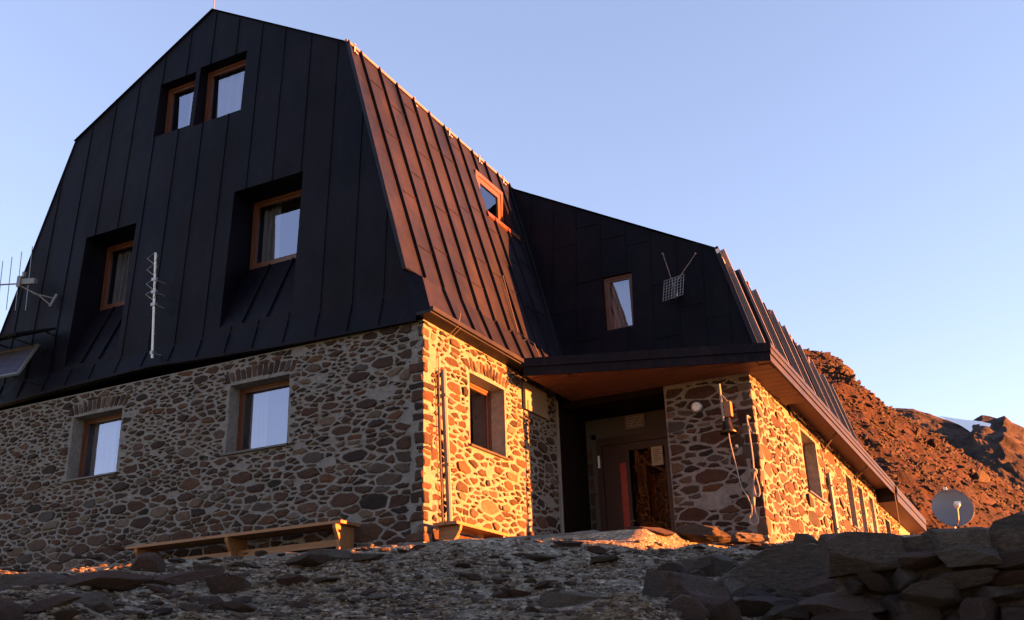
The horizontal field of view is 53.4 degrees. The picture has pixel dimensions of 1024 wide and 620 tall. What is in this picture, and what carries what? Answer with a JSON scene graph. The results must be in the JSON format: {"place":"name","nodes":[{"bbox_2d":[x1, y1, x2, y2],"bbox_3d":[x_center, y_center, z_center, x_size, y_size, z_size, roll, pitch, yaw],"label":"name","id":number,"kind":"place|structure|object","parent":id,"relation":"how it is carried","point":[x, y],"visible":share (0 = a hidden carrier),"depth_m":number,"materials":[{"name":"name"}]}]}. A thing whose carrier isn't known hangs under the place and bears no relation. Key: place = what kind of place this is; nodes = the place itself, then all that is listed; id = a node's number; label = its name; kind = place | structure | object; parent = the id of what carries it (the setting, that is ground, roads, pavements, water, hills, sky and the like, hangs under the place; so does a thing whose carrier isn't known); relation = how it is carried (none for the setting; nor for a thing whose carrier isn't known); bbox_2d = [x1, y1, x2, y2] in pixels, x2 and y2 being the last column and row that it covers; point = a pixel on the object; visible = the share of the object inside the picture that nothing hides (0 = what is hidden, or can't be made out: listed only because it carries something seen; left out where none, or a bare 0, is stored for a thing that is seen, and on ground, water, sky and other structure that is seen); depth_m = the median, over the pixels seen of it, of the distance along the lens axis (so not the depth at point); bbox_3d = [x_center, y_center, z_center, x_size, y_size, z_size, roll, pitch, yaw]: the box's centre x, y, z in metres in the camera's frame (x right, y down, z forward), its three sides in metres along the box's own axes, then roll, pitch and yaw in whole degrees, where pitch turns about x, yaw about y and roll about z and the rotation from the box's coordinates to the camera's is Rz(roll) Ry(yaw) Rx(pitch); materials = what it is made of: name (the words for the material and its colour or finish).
{"place":"outdoors","nodes":[
{"label":"outdoors","id":0,"kind":"place"},
{"bbox_2d":[243,530,599,558],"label":"terrace pavement","id":1,"kind":"structure","parent":0,"point":[273,555],"depth_m":14.30,"materials":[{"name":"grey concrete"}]},
{"bbox_2d":[0,527,989,619],"bbox_3d":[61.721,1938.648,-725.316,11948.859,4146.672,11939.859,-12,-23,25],"label":"ground","id":2,"kind":"structure","parent":0,"point":[617,537],"depth_m":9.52,"materials":[{"name":"gravel"}]},
{"bbox_2d":[0,596,25,619],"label":"rock","id":3,"kind":"object","parent":2,"relation":"on","point":[10,610],"visible":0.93,"depth_m":4.49,"materials":[{"name":"stone"}]},
{"bbox_2d":[0,573,67,590],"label":"rock","id":4,"kind":"object","parent":2,"relation":"on","point":[20,579],"visible":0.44,"depth_m":6.63,"materials":[{"name":"stone"}]},
{"bbox_2d":[26,593,81,612],"bbox_3d":[-2.075,1.335,4.652,0.271,0.066,0.160,-14,-11,9],"label":"rock","id":5,"kind":"object","parent":2,"relation":"on","point":[59,600],"visible":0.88,"depth_m":4.60,"materials":[{"name":"stone"}]},
{"bbox_2d":[53,609,81,619],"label":"rock","id":6,"kind":"object","parent":2,"relation":"on","point":[67,614],"visible":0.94,"depth_m":4.47,"materials":[{"name":"stone"}]},
{"bbox_2d":[85,554,102,559],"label":"rock","id":7,"kind":"object","parent":2,"relation":"on","point":[94,557],"visible":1,"depth_m":10.77,"materials":[{"name":"stone"}]},
{"bbox_2d":[73,593,115,612],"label":"rock","id":8,"kind":"object","parent":2,"relation":"on","point":[98,602],"visible":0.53,"depth_m":4.89,"materials":[{"name":"stone"}]},
{"bbox_2d":[62,570,155,591],"bbox_3d":[-2.742,1.813,6.767,0.760,0.122,0.396,-11,-22,19],"label":"rock","id":9,"kind":"object","parent":2,"relation":"on","point":[119,581],"visible":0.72,"depth_m":6.66,"materials":[{"name":"stone"}]},
{"bbox_2d":[108,545,124,550],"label":"rock","id":10,"kind":"object","parent":2,"relation":"on","point":[116,547],"visible":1,"depth_m":10.88,"materials":[{"name":"stone"}]},
{"bbox_2d":[119,610,145,614],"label":"rock","id":11,"kind":"object","parent":2,"relation":"on","point":[127,612],"visible":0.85,"depth_m":4.84,"materials":[{"name":"stone"}]},
{"bbox_2d":[129,552,165,572],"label":"rock","id":12,"kind":"object","parent":2,"relation":"on","point":[151,562],"visible":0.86,"depth_m":9.18,"materials":[{"name":"stone"}]},
{"bbox_2d":[137,605,157,610],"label":"rock","id":13,"kind":"object","parent":2,"relation":"on","point":[148,607],"visible":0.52,"depth_m":5.09,"materials":[{"name":"stone"}]},
{"bbox_2d":[146,584,172,593],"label":"rock","id":14,"kind":"object","parent":2,"relation":"on","point":[159,588],"visible":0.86,"depth_m":5.78,"materials":[{"name":"stone"}]},
{"bbox_2d":[152,607,172,615],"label":"rock","id":15,"kind":"object","parent":2,"relation":"on","point":[164,611],"visible":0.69,"depth_m":5.04,"materials":[{"name":"stone"}]},
{"bbox_2d":[164,592,182,599],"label":"rock","id":16,"kind":"object","parent":2,"relation":"on","point":[175,595],"visible":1,"depth_m":5.75,"materials":[{"name":"stone"}]},
{"bbox_2d":[168,558,185,562],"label":"rock","id":17,"kind":"object","parent":2,"relation":"on","point":[176,560],"visible":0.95,"depth_m":9.56,"materials":[{"name":"stone"}]},
{"bbox_2d":[143,568,225,586],"bbox_3d":[-2.532,2.073,7.799,0.692,0.140,0.369,-13,-16,12],"label":"rock","id":18,"kind":"object","parent":2,"relation":"on","point":[176,578],"visible":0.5,"depth_m":7.71,"materials":[{"name":"stone"}]},
{"bbox_2d":[178,603,205,612],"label":"rock","id":19,"kind":"object","parent":2,"relation":"on","point":[191,606],"visible":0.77,"depth_m":4.86,"materials":[{"name":"stone"}]},
{"bbox_2d":[188,596,200,602],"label":"rock","id":20,"kind":"object","parent":2,"relation":"on","point":[192,599],"visible":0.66,"depth_m":5.74,"materials":[{"name":"stone"}]},
{"bbox_2d":[193,564,222,569],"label":"rock","id":21,"kind":"object","parent":2,"relation":"on","point":[200,566],"visible":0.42,"depth_m":9.09,"materials":[{"name":"stone"}]},
{"bbox_2d":[198,596,224,605],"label":"rock","id":22,"kind":"object","parent":2,"relation":"on","point":[204,600],"visible":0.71,"depth_m":5.64,"materials":[{"name":"stone"}]},
{"bbox_2d":[207,603,224,609],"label":"rock","id":23,"kind":"object","parent":2,"relation":"on","point":[215,607],"visible":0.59,"depth_m":5.47,"materials":[{"name":"stone"}]},
{"bbox_2d":[204,575,251,594],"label":"rock","id":24,"kind":"object","parent":2,"relation":"on","point":[219,584],"visible":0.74,"depth_m":7.08,"materials":[{"name":"stone"}]},
{"bbox_2d":[221,601,256,612],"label":"rock","id":25,"kind":"object","parent":2,"relation":"on","point":[240,606],"visible":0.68,"depth_m":5.20,"materials":[{"name":"stone"}]},
{"bbox_2d":[231,596,251,602],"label":"rock","id":26,"kind":"object","parent":2,"relation":"on","point":[246,599],"visible":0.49,"depth_m":5.78,"materials":[{"name":"stone"}]},
{"bbox_2d":[125,520,359,559],"bbox_3d":[-4.356,3.799,16.069,4.380,0.460,0.500,-12,-23,25],"label":"wooden bench","id":27,"kind":"object","parent":2,"relation":"on","point":[237,543],"visible":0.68,"depth_m":15.83,"materials":[{"name":"brown wood"}]},
{"bbox_2d":[234,562,261,567],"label":"rock","id":28,"kind":"object","parent":2,"relation":"on","point":[244,564],"visible":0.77,"depth_m":9.33,"materials":[{"name":"stone"}]},
{"bbox_2d":[255,550,267,556],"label":"rock","id":29,"kind":"object","parent":2,"relation":"on","point":[260,553],"visible":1,"depth_m":11.30,"materials":[{"name":"stone"}]},
{"bbox_2d":[275,574,307,585],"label":"rock","id":30,"kind":"object","parent":2,"relation":"on","point":[288,579],"visible":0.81,"depth_m":7.16,"materials":[{"name":"stone"}]},
{"bbox_2d":[289,602,311,607],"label":"rock","id":31,"kind":"object","parent":2,"relation":"on","point":[300,605],"visible":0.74,"depth_m":5.22,"materials":[{"name":"stone"}]},
{"bbox_2d":[285,553,329,566],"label":"rock","id":32,"kind":"object","parent":2,"relation":"on","point":[308,560],"visible":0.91,"depth_m":7.61,"materials":[{"name":"stone"}]},
{"bbox_2d":[304,609,321,613],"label":"rock","id":33,"kind":"object","parent":2,"relation":"on","point":[318,611],"visible":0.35,"depth_m":5.11,"materials":[{"name":"stone"}]},
{"bbox_2d":[313,577,340,583],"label":"rock","id":34,"kind":"object","parent":2,"relation":"on","point":[325,579],"visible":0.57,"depth_m":7.20,"materials":[{"name":"stone"}]},
{"bbox_2d":[307,549,352,561],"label":"rock","id":35,"kind":"object","parent":2,"relation":"on","point":[335,554],"visible":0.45,"depth_m":11.30,"materials":[{"name":"stone"}]},
{"bbox_2d":[326,586,343,592],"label":"rock","id":36,"kind":"object","parent":2,"relation":"on","point":[332,590],"visible":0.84,"depth_m":6.98,"materials":[{"name":"stone"}]},
{"bbox_2d":[349,553,384,560],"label":"rock","id":37,"kind":"object","parent":2,"relation":"on","point":[366,556],"visible":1,"depth_m":7.71,"materials":[{"name":"stone"}]},
{"bbox_2d":[368,594,387,600],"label":"rock","id":38,"kind":"object","parent":2,"relation":"on","point":[378,597],"visible":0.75,"depth_m":5.53,"materials":[{"name":"stone"}]},
{"bbox_2d":[394,593,408,599],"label":"rock","id":39,"kind":"object","parent":2,"relation":"on","point":[403,596],"visible":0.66,"depth_m":5.62,"materials":[{"name":"stone"}]},
{"bbox_2d":[390,609,416,614],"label":"rock","id":40,"kind":"object","parent":2,"relation":"on","point":[403,611],"visible":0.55,"depth_m":4.93,"materials":[{"name":"stone"}]},
{"bbox_2d":[409,545,425,550],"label":"rock","id":41,"kind":"object","parent":2,"relation":"on","point":[416,547],"visible":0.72,"depth_m":12.02,"materials":[{"name":"stone"}]},
{"bbox_2d":[450,562,470,567],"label":"rock","id":42,"kind":"object","parent":2,"relation":"on","point":[463,564],"visible":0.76,"depth_m":8.44,"materials":[{"name":"stone"}]},
{"bbox_2d":[0,0,926,571],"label":"mountain hut","id":43,"kind":"object","parent":2,"relation":"on","point":[392,312],"visible":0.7,"depth_m":19.14,"materials":[{"name":"stone"}]},
{"bbox_2d":[0,343,40,384],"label":"solar panel","id":44,"kind":"object","parent":43,"relation":"attached to","point":[14,362],"visible":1,"depth_m":19.85,"materials":[{"name":"glass"}]},
{"bbox_2d":[0,327,55,349],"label":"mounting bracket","id":45,"kind":"object","parent":43,"relation":"attached to","point":[14,335],"visible":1,"depth_m":19.87,"materials":[{"name":"metal"}]},
{"bbox_2d":[0,246,57,310],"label":"yagi antenna","id":46,"kind":"object","parent":43,"relation":"attached to","point":[22,281],"visible":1,"depth_m":20.76,"materials":[{"name":"metal"}]},
{"bbox_2d":[61,413,121,482],"bbox_3d":[-7.606,2.566,18.955,1.380,1.231,0.580,-12,-23,25],"label":"window","id":47,"kind":"structure","parent":43,"relation":"in","point":[106,433],"depth_m":19.25,"materials":[{"name":"brown wood"}]},
{"bbox_2d":[100,240,133,310],"bbox_3d":[-7.797,-0.734,20.954,1.392,1.432,0.268,-12,-23,25],"label":"window","id":48,"kind":"structure","parent":43,"relation":"in","point":[124,256],"depth_m":21.17,"materials":[{"name":"brown wood"}]},
{"bbox_2d":[146,252,164,358],"bbox_3d":[-6.624,-0.070,18.889,0.348,2.140,0.316,-12,-23,25],"label":"dipole mast","id":49,"kind":"object","parent":43,"relation":"attached to","point":[154,291],"visible":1,"depth_m":18.84,"materials":[{"name":"white paint"}]},
{"bbox_2d":[164,81,194,133],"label":"window","id":50,"kind":"structure","parent":43,"relation":"in","point":[172,92],"depth_m":21.57,"materials":[{"name":"brown wood"}]},
{"bbox_2d":[204,59,245,121],"bbox_3d":[-5.738,-4.380,20.937,1.222,1.422,0.265,-12,-23,25],"label":"window","id":51,"kind":"structure","parent":43,"relation":"in","point":[230,88],"depth_m":21.12,"materials":[{"name":"brown wood"}]},
{"bbox_2d":[220,380,289,455],"bbox_3d":[-4.194,1.844,17.359,1.410,1.231,0.580,-12,-23,25],"label":"window","id":52,"kind":"structure","parent":43,"relation":"in","point":[258,434],"depth_m":17.67,"materials":[{"name":"brown wood"}]},
{"bbox_2d":[250,189,301,269],"bbox_3d":[-4.213,-1.521,19.287,1.612,1.412,0.268,-12,-23,25],"label":"window","id":53,"kind":"structure","parent":43,"relation":"in","point":[273,215],"depth_m":19.52,"materials":[{"name":"brown wood"}]},
{"bbox_2d":[474,169,503,223],"bbox_3d":[-0.536,-2.379,23.148,0.090,1.212,1.312,-12,-23,25],"label":"window","id":54,"kind":"structure","parent":43,"relation":"in","point":[485,183],"depth_m":23.50,"materials":[{"name":"brown wood"}]},
{"bbox_2d":[469,382,510,460],"bbox_3d":[-0.553,1.874,17.606,0.430,1.281,1.390,-12,-23,25],"label":"window","id":55,"kind":"structure","parent":43,"relation":"in","point":[473,387],"depth_m":18.10,"materials":[{"name":"brown wood"}]},
{"bbox_2d":[604,273,632,330],"bbox_3d":[2.407,-0.106,22.236,0.682,1.292,0.257,-12,-23,25],"label":"window","id":56,"kind":"structure","parent":43,"relation":"in","point":[621,285],"depth_m":22.30,"materials":[{"name":"brown wood"}]},
{"bbox_2d":[591,424,675,531],"bbox_3d":[2.536,3.884,20.356,1.860,3.060,0.152,-12,-23,25],"label":"door frame","id":57,"kind":"structure","parent":43,"relation":"in","point":[610,451],"depth_m":20.71,"materials":[{"name":"brown wood"}]},
{"bbox_2d":[625,413,644,428],"bbox_3d":[2.528,2.288,20.917,0.420,0.280,0.024,-12,-23,25],"label":"framed sign","id":58,"kind":"object","parent":43,"relation":"attached to","point":[635,421],"visible":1,"depth_m":20.91,"materials":[{"name":"paint"}]},
{"bbox_2d":[651,446,663,465],"bbox_3d":[2.922,2.934,20.483,0.240,0.380,0.014,-12,-23,25],"label":"paper notice","id":59,"kind":"object","parent":43,"relation":"attached to","point":[657,454],"visible":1,"depth_m":20.48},
{"bbox_2d":[662,252,696,300],"bbox_3d":[3.493,-0.785,21.416,0.780,1.264,0.483,-12,-23,25],"label":"grid antenna","id":60,"kind":"object","parent":43,"relation":"attached to","point":[674,290],"visible":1,"depth_m":21.24,"materials":[{"name":"metal"}]},
{"bbox_2d":[691,401,702,412],"bbox_3d":[3.450,1.813,19.019,0.230,0.230,0.083,-12,-23,25],"label":"round dial","id":61,"kind":"object","parent":43,"relation":"attached to","point":[696,406],"visible":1,"depth_m":18.98,"materials":[{"name":"metal"}]},
{"bbox_2d":[718,384,752,515],"bbox_3d":[3.936,2.505,18.265,0.380,2.423,0.411,2,-21,-11],"label":"brass bell","id":62,"kind":"object","parent":43,"relation":"attached to","point":[728,429],"visible":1,"depth_m":18.38,"materials":[{"name":"brown metal"}]},
{"bbox_2d":[746,415,759,525],"bbox_3d":[4.275,2.842,18.113,0.278,1.996,0.253,-12,-23,25],"label":"hanging rope","id":63,"kind":"object","parent":43,"relation":"hanging from","point":[754,471],"visible":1,"depth_m":17.94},
{"bbox_2d":[802,443,825,502],"bbox_3d":[6.562,3.522,22.771,0.410,1.391,1.720,-12,-23,25],"label":"window frame","id":64,"kind":"structure","parent":43,"relation":"in","point":[811,492],"depth_m":23.38,"materials":[{"name":"brown wood"}]},
{"bbox_2d":[459,572,481,580],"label":"rock","id":65,"kind":"object","parent":2,"relation":"on","point":[472,576],"visible":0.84,"depth_m":7.58,"materials":[{"name":"stone"}]},
{"bbox_2d":[433,520,510,540],"bbox_3d":[-0.583,3.591,15.673,0.400,0.430,1.750,-12,-23,25],"label":"wooden bench","id":66,"kind":"object","parent":2,"relation":"on","point":[450,530],"visible":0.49,"depth_m":15.15,"materials":[{"name":"brown wood"}]},
{"bbox_2d":[470,594,485,603],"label":"rock","id":67,"kind":"object","parent":2,"relation":"on","point":[475,598],"visible":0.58,"depth_m":5.45,"materials":[{"name":"stone"}]},
{"bbox_2d":[490,592,508,598],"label":"rock","id":68,"kind":"object","parent":2,"relation":"on","point":[501,595],"visible":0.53,"depth_m":5.76,"materials":[{"name":"stone"}]},
{"bbox_2d":[491,576,511,584],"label":"rock","id":69,"kind":"object","parent":2,"relation":"on","point":[498,580],"visible":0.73,"depth_m":6.17,"materials":[{"name":"stone"}]},
{"bbox_2d":[499,561,513,568],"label":"rock","id":70,"kind":"object","parent":2,"relation":"on","point":[504,564],"visible":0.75,"depth_m":8.82,"materials":[{"name":"stone"}]},
{"bbox_2d":[501,587,530,597],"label":"rock","id":71,"kind":"object","parent":2,"relation":"on","point":[512,593],"visible":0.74,"depth_m":5.81,"materials":[{"name":"stone"}]},
{"bbox_2d":[525,606,539,612],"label":"rock","id":72,"kind":"object","parent":2,"relation":"on","point":[531,609],"visible":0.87,"depth_m":5.05,"materials":[{"name":"stone"}]},
{"bbox_2d":[510,553,557,560],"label":"rock","id":73,"kind":"object","parent":2,"relation":"on","point":[538,557],"visible":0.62,"depth_m":9.70,"materials":[{"name":"stone"}]},
{"bbox_2d":[534,583,552,589],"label":"rock","id":74,"kind":"object","parent":2,"relation":"on","point":[543,586],"visible":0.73,"depth_m":5.85,"materials":[{"name":"stone"}]},
{"bbox_2d":[553,540,583,546],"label":"rock","id":75,"kind":"object","parent":2,"relation":"on","point":[568,543],"visible":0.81,"depth_m":10.72,"materials":[{"name":"stone"}]},
{"bbox_2d":[537,591,608,607],"bbox_3d":[0.319,1.519,5.319,0.379,0.093,0.154,1,-18,11],"label":"rock","id":76,"kind":"object","parent":2,"relation":"on","point":[557,599],"visible":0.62,"depth_m":5.27,"materials":[{"name":"stone"}]},
{"bbox_2d":[586,545,607,554],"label":"rock","id":77,"kind":"object","parent":2,"relation":"on","point":[596,549],"visible":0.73,"depth_m":10.83,"materials":[{"name":"stone"}]},
{"bbox_2d":[589,554,618,564],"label":"rock","id":78,"kind":"object","parent":2,"relation":"on","point":[595,560],"visible":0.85,"depth_m":8.91,"materials":[{"name":"stone"}]},
{"bbox_2d":[625,526,674,536],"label":"rock","id":79,"kind":"object","parent":2,"relation":"on","point":[661,532],"visible":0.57,"depth_m":13.64,"materials":[{"name":"stone"}]},
{"bbox_2d":[656,562,686,572],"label":"rock","id":80,"kind":"object","parent":2,"relation":"on","point":[674,567],"visible":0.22,"depth_m":8.17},
{"bbox_2d":[642,571,729,600],"bbox_3d":[1.068,1.770,6.351,0.443,0.293,0.500,9,-23,-26],"label":"rock","id":81,"kind":"object","parent":2,"relation":"on","point":[671,585],"visible":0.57,"depth_m":6.22,"materials":[{"name":"stone"}]},
{"bbox_2d":[663,594,710,619],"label":"rock","id":82,"kind":"object","parent":2,"relation":"on","point":[689,607],"visible":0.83,"depth_m":4.96,"materials":[{"name":"stone"}]},
{"bbox_2d":[686,559,710,576],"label":"rock","id":83,"kind":"object","parent":2,"relation":"on","point":[703,566],"visible":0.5,"depth_m":8.60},
{"bbox_2d":[690,570,706,576],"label":"rock","id":84,"kind":"object","parent":2,"relation":"on","point":[699,573],"visible":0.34,"depth_m":8.54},
{"bbox_2d":[689,591,714,596],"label":"rock","id":85,"kind":"object","parent":2,"relation":"on","point":[696,593],"visible":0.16,"depth_m":5.58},
{"bbox_2d":[674,524,730,542],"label":"rock","id":86,"kind":"object","parent":2,"relation":"on","point":[703,534],"visible":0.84,"depth_m":14.04,"materials":[{"name":"stone"}]},
{"bbox_2d":[681,554,733,576],"bbox_3d":[1.691,2.246,8.803,0.487,0.266,0.367,12,-22,-34],"label":"rock","id":87,"kind":"object","parent":2,"relation":"on","point":[721,563],"visible":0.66,"depth_m":8.69,"materials":[{"name":"stone"}]},
{"bbox_2d":[688,595,742,619],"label":"rock","id":88,"kind":"object","parent":2,"relation":"on","point":[720,608],"visible":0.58,"depth_m":5.36,"materials":[{"name":"stone"}]},
{"bbox_2d":[724,577,746,597],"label":"rock","id":89,"kind":"object","parent":2,"relation":"on","point":[736,587],"visible":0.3,"depth_m":7.46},
{"bbox_2d":[722,532,764,544],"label":"rock","id":90,"kind":"object","parent":2,"relation":"on","point":[739,538],"visible":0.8,"depth_m":14.64,"materials":[{"name":"stone"}]},
{"bbox_2d":[743,588,776,596],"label":"rock","id":91,"kind":"object","parent":2,"relation":"on","point":[751,592],"visible":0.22,"depth_m":7.15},
{"bbox_2d":[747,543,775,549],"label":"rock","id":92,"kind":"object","parent":2,"relation":"on","point":[758,546],"visible":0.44,"depth_m":14.90,"materials":[{"name":"stone"}]},
{"bbox_2d":[733,596,796,617],"bbox_3d":[1.578,1.892,6.430,0.351,0.163,0.638,-17,-25,34],"label":"rock","id":93,"kind":"object","parent":2,"relation":"on","point":[752,606],"visible":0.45,"depth_m":6.28,"materials":[{"name":"stone"}]},
{"bbox_2d":[761,585,776,592],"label":"rock","id":94,"kind":"object","parent":2,"relation":"on","point":[765,588],"visible":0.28,"depth_m":7.33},
{"bbox_2d":[715,543,824,591],"bbox_3d":[2.127,2.022,7.690,1.247,0.444,0.570,-8,-27,5],"label":"rock","id":95,"kind":"object","parent":2,"relation":"on","point":[788,568],"visible":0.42,"depth_m":7.48,"materials":[{"name":"stone"}]},
{"bbox_2d":[761,610,778,619],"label":"rock","id":96,"kind":"object","parent":2,"relation":"on","point":[772,615],"visible":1,"depth_m":6.10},
{"bbox_2d":[768,604,814,619],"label":"rock","id":97,"kind":"object","parent":2,"relation":"on","point":[795,612],"visible":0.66,"depth_m":6.08,"materials":[{"name":"stone"}]},
{"bbox_2d":[793,533,818,544],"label":"rock","id":98,"kind":"object","parent":2,"relation":"on","point":[802,538],"visible":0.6,"depth_m":11.81,"materials":[{"name":"stone"}]},
{"bbox_2d":[791,575,835,596],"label":"rock","id":99,"kind":"object","parent":2,"relation":"on","point":[818,585],"visible":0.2,"depth_m":7.10,"materials":[{"name":"stone"}]},
{"bbox_2d":[798,511,1023,619],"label":"dry stone wall","id":100,"kind":"structure","parent":2,"relation":"on","point":[970,573],"depth_m":5.73,"materials":[{"name":"stone"}]},
{"bbox_2d":[931,487,973,527],"bbox_3d":[7.496,4.020,17.047,0.542,2.140,0.542,16,-27,-39],"label":"satellite dish","id":101,"kind":"object","parent":2,"relation":"on","point":[953,508],"visible":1,"depth_m":17.36,"materials":[{"name":"grey paint"}]},
{"bbox_2d":[0,0,1023,426],"label":"sky","id":102,"kind":"structure","parent":0,"point":[859,164],"materials":[{"name":"blue"}]},
{"bbox_2d":[804,349,1023,534],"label":"hill","id":103,"kind":"structure","parent":0,"point":[904,477],"depth_m":94.11,"materials":[{"name":"stone"}]},
{"bbox_2d":[795,342,1023,534],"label":"scree","id":104,"kind":"structure","parent":103,"relation":"on","point":[980,476],"depth_m":95.90,"materials":[{"name":"stone"}]},
{"bbox_2d":[892,408,1023,493],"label":"ridge","id":105,"kind":"structure","parent":0,"point":[997,446],"depth_m":246.85,"materials":[{"name":"stone"}]},
{"bbox_2d":[940,416,990,431],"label":"snow","id":106,"kind":"structure","parent":105,"relation":"on","point":[967,424],"depth_m":267.86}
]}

